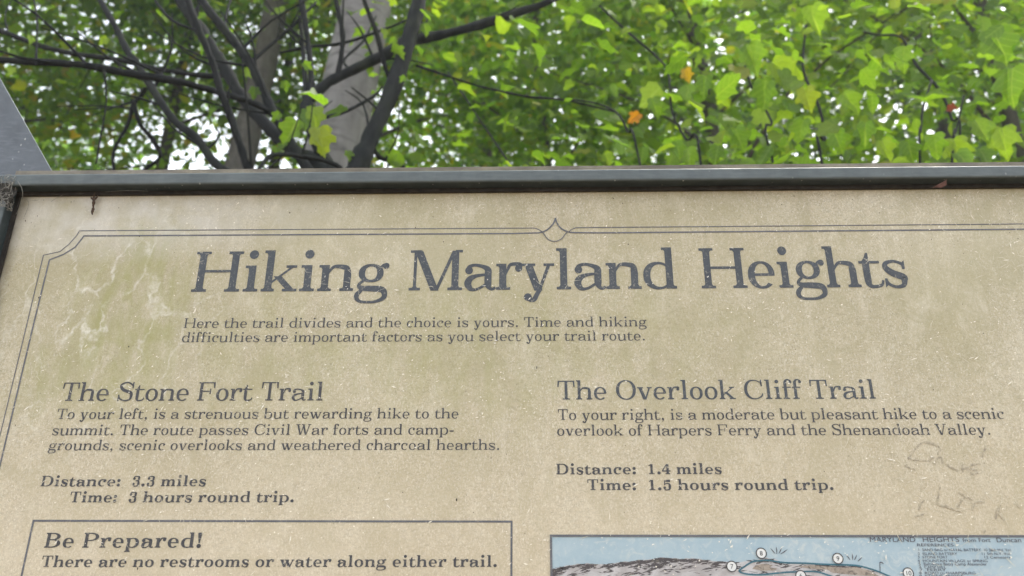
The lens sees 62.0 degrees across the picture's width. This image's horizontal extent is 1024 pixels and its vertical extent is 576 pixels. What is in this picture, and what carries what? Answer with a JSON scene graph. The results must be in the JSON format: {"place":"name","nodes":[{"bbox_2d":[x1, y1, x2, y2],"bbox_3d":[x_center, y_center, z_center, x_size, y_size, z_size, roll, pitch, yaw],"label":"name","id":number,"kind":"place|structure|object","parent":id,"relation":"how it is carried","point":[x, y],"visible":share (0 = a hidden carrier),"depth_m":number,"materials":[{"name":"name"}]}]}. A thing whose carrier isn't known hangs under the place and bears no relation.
{"place":"outdoors","nodes":[
{"label":"outdoors","id":0,"kind":"place"},
{"bbox_2d":[1,0,1023,169],"label":"sky","id":1,"kind":"structure","parent":0,"point":[218,155],"materials":[{"name":"white"}]},
{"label":"ground","id":2,"kind":"structure","parent":0,"visible":0},
{"bbox_2d":[0,79,51,174],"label":"metal plate","id":3,"kind":"object","parent":2,"relation":"on","point":[20,150],"visible":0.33,"depth_m":1.26,"materials":[{"name":"grey paint"}]},
{"bbox_2d":[25,108,97,170],"bbox_3d":[-13.466,-0.718,16.168,10.630,9.476,10.540,15,-27,-31],"label":"forest tree","id":4,"kind":"object","parent":2,"relation":"on","point":[58,152],"visible":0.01,"depth_m":18.68,"materials":[{"name":"green plant"}]},
{"bbox_2d":[28,80,181,170],"bbox_3d":[-16.093,-0.896,27.768,12.159,12.652,11.374,12,-26,-26],"label":"forest tree","id":5,"kind":"object","parent":2,"relation":"on","point":[70,151],"visible":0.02,"depth_m":28.51,"materials":[{"name":"green plant"}]},
{"bbox_2d":[17,98,212,170],"bbox_3d":[-9.771,0.156,17.293,10.399,7.627,10.336,0,-23,1],"label":"forest tree","id":6,"kind":"object","parent":2,"relation":"on","point":[84,165],"visible":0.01,"depth_m":17.09,"materials":[{"name":"green plant"}]},
{"bbox_2d":[0,0,240,170],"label":"ash tree","id":7,"kind":"object","parent":2,"relation":"on","point":[120,24],"visible":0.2,"depth_m":12.90,"materials":[{"name":"green plant"}]},
{"bbox_2d":[0,0,294,169],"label":"yellowing tree","id":8,"kind":"object","parent":2,"relation":"on","point":[47,108],"visible":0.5,"depth_m":10.23,"materials":[{"name":"green plant"}]},
{"bbox_2d":[0,0,422,169],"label":"elm tree","id":9,"kind":"object","parent":2,"relation":"on","point":[197,105],"visible":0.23,"depth_m":13.01,"materials":[{"name":"green plant"}]},
{"bbox_2d":[88,0,506,168],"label":"linden tree","id":10,"kind":"object","parent":2,"relation":"on","point":[288,64],"visible":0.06,"depth_m":15.75,"materials":[{"name":"green plant"}]},
{"bbox_2d":[77,0,523,168],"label":"grey tree","id":11,"kind":"object","parent":2,"relation":"on","point":[267,61],"visible":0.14,"depth_m":10.24,"materials":[{"name":"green plant"}]},
{"bbox_2d":[212,0,391,167],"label":"beech tree","id":12,"kind":"object","parent":2,"relation":"on","point":[348,128],"visible":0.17,"depth_m":6.16,"materials":[{"name":"grey plant"}]},
{"bbox_2d":[0,0,632,169],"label":"understory tree","id":13,"kind":"object","parent":2,"relation":"on","point":[280,133],"visible":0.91,"depth_m":3.08,"materials":[{"name":"green plant"}]},
{"bbox_2d":[198,42,488,168],"bbox_3d":[-3.557,0.573,17.049,10.023,8.189,11.053,16,-27,-32],"label":"forest tree","id":14,"kind":"object","parent":2,"relation":"on","point":[381,146],"depth_m":15.78,"materials":[{"name":"green plant"}]},
{"bbox_2d":[149,0,637,167],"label":"locust tree","id":15,"kind":"object","parent":2,"relation":"on","point":[327,7],"visible":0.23,"depth_m":12.09,"materials":[{"name":"green plant"}]},
{"bbox_2d":[374,1,603,166],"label":"forest tree","id":16,"kind":"object","parent":2,"relation":"on","point":[454,155],"visible":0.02,"depth_m":27.98,"materials":[{"name":"green plant"}]},
{"bbox_2d":[0,162,1023,575],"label":"trail sign","id":17,"kind":"object","parent":2,"relation":"on","point":[690,370],"visible":1,"depth_m":0.94,"materials":[{"name":"beige paint"}]},
{"bbox_2d":[0,174,136,218],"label":"cobweb","id":18,"kind":"object","parent":17,"relation":"attached to","point":[8,192],"visible":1,"depth_m":1.02},
{"bbox_2d":[91,193,97,214],"bbox_3d":[-0.505,-0.102,1.028,0.009,0.030,0.005,0,-23,1],"label":"withered twig","id":19,"kind":"object","parent":17,"relation":"hanging from","point":[93,198],"visible":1,"depth_m":1.03,"materials":[{"name":"brown plant"}]},
{"bbox_2d":[933,180,946,187],"bbox_3d":[0.498,-0.121,0.993,0.018,0.010,0.003,0,-23,1],"label":"leaf scrap","id":20,"kind":"object","parent":17,"relation":"attached to","point":[942,184],"visible":1,"depth_m":0.99,"materials":[{"name":"brown plant"}]},
{"bbox_2d":[223,0,820,166],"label":"young oak","id":21,"kind":"object","parent":2,"relation":"on","point":[491,126],"visible":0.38,"depth_m":9.60,"materials":[{"name":"green plant"}]},
{"bbox_2d":[292,0,811,167],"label":"forest tree","id":22,"kind":"object","parent":2,"relation":"on","point":[489,153],"visible":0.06,"depth_m":16.13,"materials":[{"name":"green plant"}]},
{"bbox_2d":[300,0,1005,167],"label":"young maple","id":23,"kind":"object","parent":2,"relation":"on","point":[725,89],"visible":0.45,"depth_m":3.37,"materials":[{"name":"green plant"}]},
{"bbox_2d":[521,0,822,165],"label":"forest tree","id":24,"kind":"object","parent":2,"relation":"on","point":[698,117],"visible":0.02,"depth_m":26.79,"materials":[{"name":"green plant"}]},
{"bbox_2d":[408,0,1023,166],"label":"hickory tree","id":25,"kind":"object","parent":2,"relation":"on","point":[637,21],"visible":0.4,"depth_m":7.57,"materials":[{"name":"green plant"}]},
{"bbox_2d":[488,0,968,165],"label":"forest tree","id":26,"kind":"object","parent":2,"relation":"on","point":[712,43],"visible":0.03,"depth_m":14.51,"materials":[{"name":"green plant"}]},
{"bbox_2d":[602,0,1023,165],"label":"young maple","id":27,"kind":"object","parent":2,"relation":"on","point":[1000,39],"visible":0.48,"depth_m":3.08,"materials":[{"name":"green plant"}]},
{"bbox_2d":[631,0,1023,163],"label":"maple tree","id":28,"kind":"object","parent":2,"relation":"on","point":[1010,113],"visible":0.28,"depth_m":7.42,"materials":[{"name":"green plant"}]},
{"bbox_2d":[656,0,1021,161],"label":"forest tree","id":29,"kind":"object","parent":2,"relation":"on","point":[893,129],"depth_m":25.91,"materials":[{"name":"green plant"}]},
{"bbox_2d":[688,0,1023,162],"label":"forest tree","id":30,"kind":"object","parent":2,"relation":"on","point":[943,124],"visible":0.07,"depth_m":14.88,"materials":[{"name":"green plant"}]},
{"bbox_2d":[789,0,1023,162],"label":"maple tree","id":31,"kind":"object","parent":2,"relation":"on","point":[986,77],"visible":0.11,"depth_m":9.82,"materials":[{"name":"green plant"}]},
{"bbox_2d":[886,3,1023,157],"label":"forest tree","id":32,"kind":"object","parent":2,"relation":"on","point":[968,101],"visible":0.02,"depth_m":27.38,"materials":[{"name":"green plant"}]},
{"bbox_2d":[894,0,1023,161],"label":"forest tree","id":33,"kind":"object","parent":2,"relation":"on","point":[1020,104],"visible":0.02,"depth_m":17.87,"materials":[{"name":"green plant"}]}
]}

